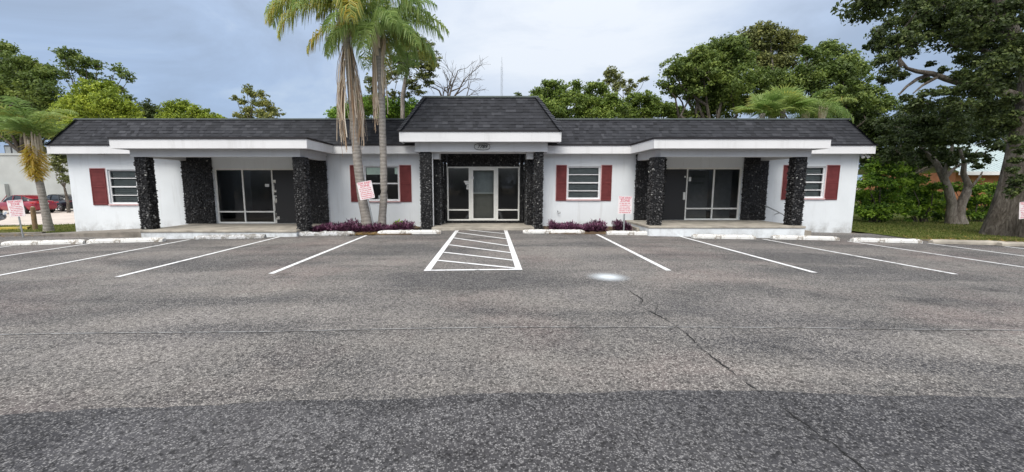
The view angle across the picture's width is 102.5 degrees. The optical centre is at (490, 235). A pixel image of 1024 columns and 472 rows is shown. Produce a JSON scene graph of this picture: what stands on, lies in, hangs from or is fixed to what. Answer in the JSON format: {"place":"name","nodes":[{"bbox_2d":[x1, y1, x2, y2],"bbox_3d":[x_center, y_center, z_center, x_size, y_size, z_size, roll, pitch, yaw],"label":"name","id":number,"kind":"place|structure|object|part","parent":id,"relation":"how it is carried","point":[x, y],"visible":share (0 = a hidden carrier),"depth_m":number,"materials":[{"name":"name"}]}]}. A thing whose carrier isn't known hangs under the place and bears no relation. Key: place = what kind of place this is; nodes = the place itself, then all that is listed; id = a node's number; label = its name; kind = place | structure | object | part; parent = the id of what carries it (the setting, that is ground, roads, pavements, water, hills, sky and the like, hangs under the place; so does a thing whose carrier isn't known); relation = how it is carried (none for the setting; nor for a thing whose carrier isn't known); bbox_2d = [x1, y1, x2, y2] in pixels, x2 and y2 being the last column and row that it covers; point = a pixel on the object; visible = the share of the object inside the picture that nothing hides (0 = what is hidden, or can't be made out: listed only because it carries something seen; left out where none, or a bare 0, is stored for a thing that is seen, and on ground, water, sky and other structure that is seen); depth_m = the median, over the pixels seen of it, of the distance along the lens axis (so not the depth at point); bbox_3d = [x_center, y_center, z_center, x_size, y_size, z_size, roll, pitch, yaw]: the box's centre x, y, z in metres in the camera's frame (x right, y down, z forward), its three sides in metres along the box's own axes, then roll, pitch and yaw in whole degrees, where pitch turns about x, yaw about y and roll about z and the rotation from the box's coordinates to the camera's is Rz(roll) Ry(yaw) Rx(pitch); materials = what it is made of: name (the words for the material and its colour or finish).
{"place":"outdoors","nodes":[
{"label":"outdoors","id":0,"kind":"place"},
{"bbox_2d":[0,209,74,225],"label":"gravel lot","id":1,"kind":"structure","parent":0,"point":[60,217],"depth_m":25.76,"materials":[{"name":"beige gravel"}]},
{"bbox_2d":[0,195,57,213],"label":"parked car","id":2,"kind":"object","parent":1,"relation":"on","point":[29,201],"visible":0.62,"depth_m":32.16,"materials":[{"name":"red paint"}]},
{"bbox_3d":[-37.071,-3.014,32.811,3.050,0.580,1.666,1,7,12],"label":"window","id":3,"kind":"part","parent":2,"relation":"part of","materials":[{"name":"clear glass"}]},
{"bbox_2d":[0,39,69,152],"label":"oak tree","id":4,"kind":"object","parent":1,"relation":"on","point":[27,78],"visible":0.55,"depth_m":36.74,"materials":[{"name":"green plant"}]},
{"bbox_2d":[0,145,70,201],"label":"warehouse","id":5,"kind":"structure","parent":1,"relation":"on","point":[12,180],"depth_m":38.64,"materials":[{"name":"grey paint"}]},
{"bbox_2d":[46,154,70,212],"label":"weeping tree","id":6,"kind":"object","parent":1,"relation":"on","point":[57,161],"visible":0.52,"depth_m":32.82,"materials":[{"name":"green plant"}]},
{"bbox_2d":[47,194,72,210],"bbox_3d":[-37.717,-2.953,35.919,4.767,1.467,1.889,1,7,12],"label":"parked car","id":7,"kind":"object","parent":1,"relation":"on","point":[61,200],"visible":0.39,"depth_m":34.90,"materials":[{"name":"black paint"}]},
{"bbox_3d":[-37.352,-3.377,35.789,3.050,0.580,1.666,1,7,12],"label":"window","id":8,"kind":"part","parent":7,"relation":"part of","materials":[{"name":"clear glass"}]},
{"bbox_2d":[48,45,138,101],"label":"oak tree","id":9,"kind":"object","parent":1,"relation":"on","point":[85,62],"visible":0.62,"depth_m":42.86,"materials":[{"name":"green plant"}]},
{"bbox_2d":[46,77,145,128],"bbox_3d":[-34.133,-7.615,34.904,8.851,11.221,5.646,3,8,22],"label":"round tree","id":10,"kind":"object","parent":1,"relation":"on","point":[101,100],"visible":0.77,"depth_m":33.77,"materials":[{"name":"green plant"}]},
{"bbox_2d":[133,98,160,117],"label":"round tree","id":11,"kind":"object","parent":1,"relation":"on","point":[148,110],"visible":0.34,"depth_m":42.61,"materials":[{"name":"green plant"}]},
{"bbox_2d":[154,98,225,117],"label":"round tree","id":12,"kind":"object","parent":1,"relation":"on","point":[177,109],"visible":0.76,"depth_m":39.73,"materials":[{"name":"green plant"}]},
{"bbox_2d":[229,83,284,117],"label":"pine tree","id":13,"kind":"object","parent":1,"relation":"on","point":[270,109],"visible":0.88,"depth_m":38.69,"materials":[{"name":"green plant"}]},
{"bbox_2d":[0,228,1023,414],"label":"parking lot","id":14,"kind":"structure","parent":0,"point":[557,315],"depth_m":5.03,"materials":[{"name":"grey asphalt"}]},
{"bbox_2d":[7,200,25,236],"bbox_3d":[-17.171,-0.592,14.936,0.618,1.462,0.060,0,7,0],"label":"tow sign","id":15,"kind":"object","parent":14,"relation":"on","point":[15,208],"visible":0.99,"depth_m":14.86,"materials":[{"name":"metal"}]},
{"bbox_2d":[1,239,86,245],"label":"wheel stop","id":16,"kind":"object","parent":14,"relation":"on","point":[45,242],"visible":1,"depth_m":12.46,"materials":[{"name":"paint"}]},
{"bbox_2d":[0,243,90,256],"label":"parking line","id":17,"kind":"object","parent":14,"relation":"on","point":[42,250],"visible":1,"depth_m":11.17,"materials":[{"name":"paint"}]},
{"bbox_2d":[1,239,190,274],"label":"parking line","id":18,"kind":"object","parent":14,"relation":"on","point":[87,258],"visible":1,"depth_m":9.48,"materials":[{"name":"paint"}]},
{"bbox_2d":[86,237,165,243],"bbox_3d":[-11.172,0.133,12.596,2.307,0.172,0.176,0,7,0],"label":"wheel stop","id":19,"kind":"object","parent":14,"relation":"on","point":[131,240],"visible":1,"depth_m":12.52,"materials":[{"name":"paint"}]},
{"bbox_2d":[116,237,277,276],"bbox_3d":[-6.812,0.376,10.442,0.105,0.002,5.970,0,7,0],"label":"parking line","id":20,"kind":"object","parent":14,"relation":"on","point":[190,258],"visible":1,"depth_m":9.22,"materials":[{"name":"paint"}]},
{"bbox_2d":[194,234,266,239],"bbox_3d":[-8.245,0.015,13.008,2.216,0.176,0.176,0,7,0],"label":"wheel stop","id":21,"kind":"object","parent":14,"relation":"on","point":[239,236],"visible":1,"depth_m":12.93,"materials":[{"name":"paint"}]},
{"bbox_2d":[268,235,367,273],"bbox_3d":[-4.048,0.325,10.553,0.105,0.001,5.993,0,7,0],"label":"parking line","id":22,"kind":"object","parent":14,"relation":"on","point":[273,272],"visible":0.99,"depth_m":9.39,"materials":[{"name":"paint"}]},
{"bbox_2d":[298,231,355,235],"bbox_3d":[-5.515,-0.086,13.467,2.132,0.166,0.179,0,7,0],"label":"wheel stop","id":23,"kind":"object","parent":14,"relation":"on","point":[322,233],"visible":0.94,"depth_m":13.39,"materials":[{"name":"paint"}]},
{"bbox_2d":[319,226,420,234],"bbox_3d":[-4.416,-0.195,14.532,3.638,0.102,2.289,0,7,0],"label":"planting bed","id":24,"kind":"object","parent":14,"relation":"on","point":[415,228],"visible":0.27,"depth_m":13.61,"materials":[{"name":"brown soil"}]},
{"bbox_2d":[264,0,421,230],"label":"queen palm","id":25,"kind":"object","parent":24,"relation":"on","point":[349,63],"visible":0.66,"depth_m":13.69,"materials":[{"name":"plant"}]},
{"bbox_2d":[310,218,415,232],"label":"purple plants","id":26,"kind":"object","parent":24,"relation":"on","point":[350,224],"visible":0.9,"depth_m":13.88,"materials":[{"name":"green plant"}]},
{"bbox_2d":[352,231,376,235],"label":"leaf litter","id":27,"kind":"object","parent":24,"relation":"on","point":[363,233],"visible":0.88,"depth_m":13.43,"materials":[{"name":"brown plant"}]},
{"bbox_2d":[357,180,374,231],"bbox_3d":[-4.193,-0.934,13.886,0.593,1.882,0.061,0,7,0],"label":"tow sign","id":28,"kind":"object","parent":24,"relation":"on","point":[365,190],"visible":0.99,"depth_m":13.79,"materials":[{"name":"metal"}]},
{"bbox_2d":[306,0,448,225],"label":"queen palm","id":29,"kind":"object","parent":24,"relation":"on","point":[391,25],"visible":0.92,"depth_m":13.69,"materials":[{"name":"green plant"}]},
{"bbox_2d":[378,230,440,233],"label":"wheel stop","id":30,"kind":"object","parent":14,"relation":"on","point":[410,231],"visible":0.97,"depth_m":13.58,"materials":[{"name":"paint"}]},
{"bbox_2d":[425,230,458,269],"bbox_3d":[-1.198,0.226,11.195,0.129,0.001,6.907,0,7,0],"label":"parking line","id":31,"kind":"object","parent":14,"relation":"on","point":[436,257],"visible":1,"depth_m":9.83,"materials":[{"name":"paint"}]},
{"bbox_2d":[424,269,521,270],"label":"parking line","id":32,"kind":"object","parent":14,"relation":"on","point":[471,269],"visible":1,"depth_m":7.83,"materials":[{"name":"paint"}]},
{"bbox_2d":[436,260,515,268],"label":"parking line","id":33,"kind":"object","parent":14,"relation":"on","point":[476,264],"visible":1,"depth_m":8.32,"materials":[{"name":"paint"}]},
{"bbox_2d":[443,252,511,259],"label":"parking line","id":34,"kind":"object","parent":14,"relation":"on","point":[478,256],"visible":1,"depth_m":9.26,"materials":[{"name":"paint"}]},
{"bbox_2d":[450,244,511,252],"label":"parking line","id":35,"kind":"object","parent":14,"relation":"on","point":[481,248],"visible":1,"depth_m":10.26,"materials":[{"name":"paint"}]},
{"bbox_2d":[456,238,509,245],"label":"parking line","id":36,"kind":"object","parent":14,"relation":"on","point":[484,242],"visible":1,"depth_m":11.51,"materials":[{"name":"paint"}]},
{"bbox_2d":[504,230,521,268],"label":"parking line","id":37,"kind":"object","parent":14,"relation":"on","point":[515,258],"visible":1,"depth_m":9.82,"materials":[{"name":"paint"}]},
{"bbox_2d":[523,229,584,233],"bbox_3d":[2.113,-0.154,13.777,2.062,0.140,0.179,0,7,0],"label":"wheel stop","id":38,"kind":"object","parent":14,"relation":"on","point":[543,231],"visible":0.95,"depth_m":13.70,"materials":[{"name":"paint"}]},
{"bbox_2d":[542,226,629,233],"bbox_3d":[3.405,-0.217,14.605,2.918,0.091,2.138,0,7,0],"label":"planting bed","id":39,"kind":"object","parent":14,"relation":"on","point":[609,228],"visible":0.23,"depth_m":13.88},
{"bbox_2d":[547,219,608,231],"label":"purple plants","id":40,"kind":"object","parent":39,"relation":"on","point":[590,226],"visible":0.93,"depth_m":14.03,"materials":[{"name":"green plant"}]},
{"bbox_2d":[610,218,632,230],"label":"purple plants","id":41,"kind":"object","parent":39,"relation":"on","point":[617,224],"visible":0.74,"depth_m":14.11,"materials":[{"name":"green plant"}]},
{"bbox_2d":[618,196,631,230],"bbox_3d":[4.481,-0.652,13.769,0.464,1.357,0.059,0,7,0],"label":"tow sign","id":42,"kind":"object","parent":39,"relation":"on","point":[624,205],"visible":0.99,"depth_m":13.70,"materials":[{"name":"metal"}]},
{"bbox_2d":[596,274,620,279],"bbox_3d":[2.070,0.720,7.243,0.900,0.005,0.900,0,7,0],"label":"paint stain","id":43,"kind":"object","parent":14,"relation":"on","point":[607,276],"visible":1,"depth_m":7.26,"materials":[{"name":"white paint"}]},
{"bbox_2d":[606,231,646,234],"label":"wheel stop","id":44,"kind":"object","parent":14,"relation":"on","point":[626,232],"visible":0.72,"depth_m":13.46,"materials":[{"name":"paint"}]},
{"bbox_2d":[596,234,669,269],"bbox_3d":[3.462,0.288,10.807,0.105,0.002,5.996,0,7,1],"label":"parking line","id":45,"kind":"object","parent":14,"relation":"on","point":[658,265],"visible":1,"depth_m":9.49,"materials":[{"name":"paint"}]},
{"bbox_2d":[691,234,755,238],"bbox_3d":[7.303,0.020,12.880,1.958,0.157,0.177,0,7,0],"label":"wheel stop","id":46,"kind":"object","parent":14,"relation":"on","point":[713,236],"visible":1,"depth_m":12.80,"materials":[{"name":"paint"}]},
{"bbox_2d":[630,291,865,471],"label":"crack","id":47,"kind":"object","parent":14,"relation":"on","point":[845,453],"visible":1,"depth_m":2.99,"materials":[{"name":"black asphalt"}]},
{"bbox_2d":[679,236,816,272],"bbox_3d":[6.149,0.351,10.558,0.105,0.002,5.564,0,7,0],"label":"parking line","id":48,"kind":"object","parent":14,"relation":"on","point":[753,255],"visible":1,"depth_m":9.54,"materials":[{"name":"paint"}]},
{"bbox_2d":[770,235,839,240],"bbox_3d":[9.948,0.054,13.008,2.080,0.168,0.180,0,7,0],"label":"wheel stop","id":49,"kind":"object","parent":14,"relation":"on","point":[800,237],"visible":1,"depth_m":12.93,"materials":[{"name":"paint"}]},
{"bbox_2d":[764,239,954,273],"bbox_3d":[8.766,0.412,10.431,0.105,0.008,5.151,0,7,-4],"label":"parking line","id":50,"kind":"object","parent":14,"relation":"on","point":[868,258],"visible":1,"depth_m":9.55,"materials":[{"name":"paint"}]},
{"bbox_2d":[850,237,922,242],"bbox_3d":[12.303,0.135,12.776,2.115,0.172,0.177,0,7,0],"label":"wheel stop","id":51,"kind":"object","parent":14,"relation":"on","point":[885,240],"visible":1,"depth_m":12.70,"materials":[{"name":"paint"}]},
{"bbox_2d":[849,241,1021,266],"bbox_3d":[11.366,0.475,10.367,0.105,0.009,5.082,0,7,-3],"label":"parking line","id":52,"kind":"object","parent":14,"relation":"on","point":[939,254],"visible":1,"depth_m":10.41,"materials":[{"name":"paint"}]},
{"bbox_2d":[928,239,1003,244],"bbox_3d":[14.862,0.194,12.791,2.289,0.176,0.179,0,7,0],"label":"wheel stop","id":53,"kind":"object","parent":14,"relation":"on","point":[969,242],"visible":0.94,"depth_m":12.71,"materials":[{"name":"concrete"}]},
{"bbox_2d":[929,243,1021,255],"bbox_3d":[13.635,0.543,10.234,0.105,0.002,5.178,0,7,0],"label":"parking line","id":54,"kind":"object","parent":14,"relation":"on","point":[976,249],"visible":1,"depth_m":11.55,"materials":[{"name":"paint"}]},
{"bbox_2d":[996,242,1023,246],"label":"wheel stop","id":55,"kind":"object","parent":14,"relation":"on","point":[1020,244],"visible":1,"depth_m":12.51,"materials":[{"name":"concrete"}]},
{"bbox_2d":[1019,202,1023,218],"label":"tow sign","id":56,"kind":"object","parent":14,"relation":"on","point":[1021,210],"visible":1,"depth_m":14.47,"materials":[{"name":"metal"}]},
{"bbox_2d":[0,390,1023,471],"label":"sealed asphalt","id":57,"kind":"structure","parent":0,"point":[686,431],"depth_m":2.66,"materials":[{"name":"grey asphalt"}]},
{"bbox_2d":[0,0,1023,179],"label":"sky","id":58,"kind":"structure","parent":0,"point":[201,52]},
{"bbox_2d":[851,186,873,233],"bbox_3d":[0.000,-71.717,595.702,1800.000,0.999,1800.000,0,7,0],"label":"ground","id":59,"kind":"structure","parent":0,"point":[857,231],"depth_m":16.36,"materials":[{"name":"brown soil"}]},
{"bbox_2d":[0,232,45,235],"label":"kerb","id":60,"kind":"structure","parent":59,"relation":"on","point":[10,234],"depth_m":15.56,"materials":[{"name":"concrete"}]},
{"bbox_2d":[17,227,162,236],"bbox_3d":[-14.584,-0.072,14.778,6.524,0.402,1.850,0,7,0],"label":"planting bed","id":61,"kind":"object","parent":59,"relation":"on","point":[120,233],"visible":0.68,"depth_m":14.70,"materials":[{"name":"soil"}]},
{"bbox_2d":[323,93,418,117],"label":"round tree","id":62,"kind":"object","parent":59,"relation":"on","point":[394,109],"visible":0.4,"depth_m":32.71,"materials":[{"name":"green plant"}]},
{"bbox_2d":[361,33,442,117],"bbox_3d":[-6.723,-9.019,31.970,6.294,13.435,3.817,-2,7,-16],"label":"tree","id":63,"kind":"object","parent":59,"relation":"on","point":[425,76],"visible":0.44,"depth_m":31.71,"materials":[{"name":"green plant"}]},
{"bbox_2d":[419,55,485,163],"bbox_3d":[-2.621,-8.763,34.301,6.408,12.198,5.173,3,8,22],"label":"leafless tree","id":64,"kind":"object","parent":59,"relation":"on","point":[450,88],"visible":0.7,"depth_m":32.83,"materials":[{"name":"brown wood"}]},
{"bbox_2d":[44,96,877,238],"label":"office building","id":65,"kind":"structure","parent":59,"relation":"on","point":[183,178],"depth_m":15.34,"materials":[{"name":"paint"}]},
{"bbox_2d":[89,168,137,204],"bbox_3d":[-14.184,-1.862,15.552,1.756,1.403,0.225,0,7,0],"label":"window","id":66,"kind":"structure","parent":65,"relation":"in","point":[124,184],"depth_m":15.55,"materials":[{"name":"white paint"}]},
{"bbox_2d":[272,170,295,222],"bbox_3d":[-7.821,-1.486,15.586,0.817,2.004,0.100,0,7,0],"label":"door","id":67,"kind":"structure","parent":65,"relation":"in","point":[283,186],"depth_m":15.58,"materials":[{"name":"black paint"}]},
{"bbox_2d":[349,165,411,201],"bbox_3d":[-4.135,-1.977,15.505,2.317,1.401,0.160,0,7,0],"label":"window","id":68,"kind":"structure","parent":65,"relation":"in","point":[399,180],"depth_m":15.50,"materials":[{"name":"glass"}]},
{"bbox_2d":[471,168,495,219],"bbox_3d":[-0.288,-1.666,16.433,0.988,2.063,0.366,0,7,0],"label":"door","id":69,"kind":"structure","parent":65,"relation":"in","point":[483,180],"depth_m":16.57,"materials":[{"name":"metal"}]},
{"bbox_2d":[555,165,611,200],"bbox_3d":[3.502,-2.001,15.534,2.116,1.360,0.225,0,7,0],"label":"window","id":70,"kind":"structure","parent":65,"relation":"in","point":[562,191],"depth_m":15.52,"materials":[{"name":"glass"}]},
{"bbox_2d":[663,169,686,219],"bbox_3d":[6.986,-1.566,15.581,0.813,1.903,0.090,0,7,0],"label":"door","id":71,"kind":"structure","parent":65,"relation":"in","point":[675,184],"depth_m":15.57,"materials":[{"name":"black paint"}]},
{"bbox_2d":[780,165,840,199],"bbox_3d":[12.034,-2.021,15.532,2.136,1.320,0.225,0,7,0],"label":"window","id":72,"kind":"structure","parent":65,"relation":"in","point":[832,171],"depth_m":15.49,"materials":[{"name":"white paint"}]},
{"bbox_2d":[528,79,577,117],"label":"round tree","id":73,"kind":"object","parent":59,"relation":"on","point":[557,99],"visible":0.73,"depth_m":31.98,"materials":[{"name":"green plant"}]},
{"bbox_2d":[566,79,632,117],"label":"round tree","id":74,"kind":"object","parent":59,"relation":"on","point":[604,101],"visible":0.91,"depth_m":33.04,"materials":[{"name":"green plant"}]},
{"bbox_2d":[602,65,649,97],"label":"round tree","id":75,"kind":"object","parent":59,"relation":"on","point":[609,74],"visible":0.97,"depth_m":38.21,"materials":[{"name":"green plant"}]},
{"bbox_2d":[851,203,1023,240],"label":"lawn","id":76,"kind":"structure","parent":0,"point":[895,214],"depth_m":18.15,"materials":[{"name":"plant"}]},
{"bbox_2d":[621,89,690,117],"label":"round tree","id":77,"kind":"object","parent":76,"relation":"on","point":[646,105],"visible":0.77,"depth_m":34.94,"materials":[{"name":"green plant"}]},
{"bbox_2d":[653,32,766,117],"bbox_3d":[15.894,-8.288,30.044,8.590,13.047,5.617,0,7,0],"label":"oak tree","id":78,"kind":"object","parent":76,"relation":"on","point":[722,67],"visible":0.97,"depth_m":28.96,"materials":[{"name":"green plant"}]},
{"bbox_2d":[730,86,794,117],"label":"fan palm","id":79,"kind":"object","parent":76,"relation":"on","point":[761,104],"visible":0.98,"depth_m":26.62,"materials":[{"name":"green plant"}]},
{"bbox_2d":[736,20,807,117],"bbox_3d":[23.653,-10.183,35.539,6.566,15.754,4.531,0,7,0],"label":"oak tree","id":80,"kind":"object","parent":76,"relation":"on","point":[768,39],"visible":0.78,"depth_m":33.84,"materials":[{"name":"green plant"}]},
{"bbox_2d":[750,82,820,117],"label":"fan palm","id":81,"kind":"object","parent":76,"relation":"on","point":[796,99],"visible":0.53,"depth_m":26.73,"materials":[{"name":"green plant"}]},
{"bbox_2d":[787,89,843,117],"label":"queen palm","id":82,"kind":"object","parent":76,"relation":"on","point":[806,115],"visible":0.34,"depth_m":27.73,"materials":[{"name":"green plant"}]},
{"bbox_2d":[786,96,858,123],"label":"queen palm","id":83,"kind":"object","parent":76,"relation":"on","point":[821,114],"visible":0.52,"depth_m":27.32,"materials":[{"name":"green plant"}]},
{"bbox_2d":[747,38,903,140],"bbox_3d":[24.970,-8.282,31.227,12.205,13.114,6.044,0,7,0],"label":"oak tree","id":84,"kind":"object","parent":76,"relation":"on","point":[829,63],"visible":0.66,"depth_m":29.70,"materials":[{"name":"green plant"}]},
{"bbox_2d":[853,156,914,221],"bbox_3d":[20.141,-2.419,21.541,3.542,3.543,2.705,0,7,0],"label":"shrub","id":85,"kind":"object","parent":76,"relation":"on","point":[880,201],"visible":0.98,"depth_m":21.05,"materials":[{"name":"green plant"}]},
{"bbox_2d":[857,109,971,213],"bbox_3d":[30.035,-5.264,29.593,8.822,7.713,4.610,0,7,0],"label":"round tree","id":86,"kind":"object","parent":76,"relation":"on","point":[871,123],"visible":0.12,"depth_m":29.51,"materials":[{"name":"green plant"}]},
{"bbox_2d":[896,161,947,221],"bbox_3d":[23.260,-2.392,22.374,4.062,3.460,2.634,0,7,0],"label":"shrub","id":87,"kind":"object","parent":76,"relation":"on","point":[923,201],"visible":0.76,"depth_m":22.02,"materials":[{"name":"green plant"}]},
{"bbox_2d":[830,0,1023,237],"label":"oak tree","id":88,"kind":"object","parent":76,"relation":"on","point":[983,28],"visible":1,"depth_m":14.53,"materials":[{"name":"green plant"}]},
{"bbox_2d":[858,143,1004,209],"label":"neighbour house","id":89,"kind":"structure","parent":76,"relation":"on","point":[991,174],"depth_m":36.66,"materials":[{"name":"white paint"}]},
{"bbox_2d":[873,100,1007,224],"bbox_3d":[23.663,-4.019,21.596,9.004,6.886,4.186,-1,7,-7],"label":"forked tree","id":90,"kind":"object","parent":76,"relation":"on","point":[906,126],"visible":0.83,"depth_m":20.93,"materials":[{"name":"green plant"}]},
{"bbox_2d":[940,178,997,221],"bbox_3d":[28.163,-2.037,23.563,4.386,2.622,2.415,0,7,0],"label":"shrub","id":91,"kind":"object","parent":76,"relation":"on","point":[976,211],"visible":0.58,"depth_m":23.27,"materials":[{"name":"green plant"}]},
{"bbox_2d":[974,97,1011,152],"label":"round tree","id":92,"kind":"object","parent":76,"relation":"on","point":[1005,139],"visible":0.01,"depth_m":29.94,"materials":[{"name":"green plant"}]},
{"bbox_2d":[902,237,1023,241],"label":"dirt verge","id":93,"kind":"structure","parent":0,"point":[954,239],"depth_m":13.84,"materials":[{"name":"brown soil"}]},
{"bbox_2d":[906,235,1021,241],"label":"leaf litter","id":94,"kind":"object","parent":93,"relation":"on","point":[965,236],"visible":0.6,"depth_m":13.99,"materials":[{"name":"brown plant"}]},
{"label":"grass verge","id":95,"kind":"structure","parent":0,"visible":0},
{"bbox_2d":[0,211,6,220],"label":"parked car","id":96,"kind":"object","parent":95,"relation":"on","point":[3,216],"visible":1,"depth_m":20.54,"materials":[{"name":"white paint"}]},
{"bbox_2d":[0,226,30,229],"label":"kerb","id":97,"kind":"structure","parent":95,"relation":"on","point":[7,228],"depth_m":18.00,"materials":[{"name":"yellow paint"}]},
{"bbox_2d":[30,206,37,229],"bbox_3d":[-19.621,-0.708,17.647,0.176,1.141,0.168,0,7,0],"label":"wooden post","id":98,"kind":"object","parent":95,"relation":"on","point":[33,218],"visible":0.89,"depth_m":17.59,"materials":[{"name":"brown wood"}]},
{"bbox_2d":[0,223,75,232],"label":"grass","id":99,"kind":"structure","parent":95,"relation":"on","point":[69,227],"depth_m":17.62,"materials":[{"name":"green plant"}]},
{"bbox_2d":[0,96,78,231],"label":"queen palm","id":100,"kind":"object","parent":95,"relation":"on","point":[34,158],"visible":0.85,"depth_m":16.03,"materials":[{"name":"green plant"}]}
]}

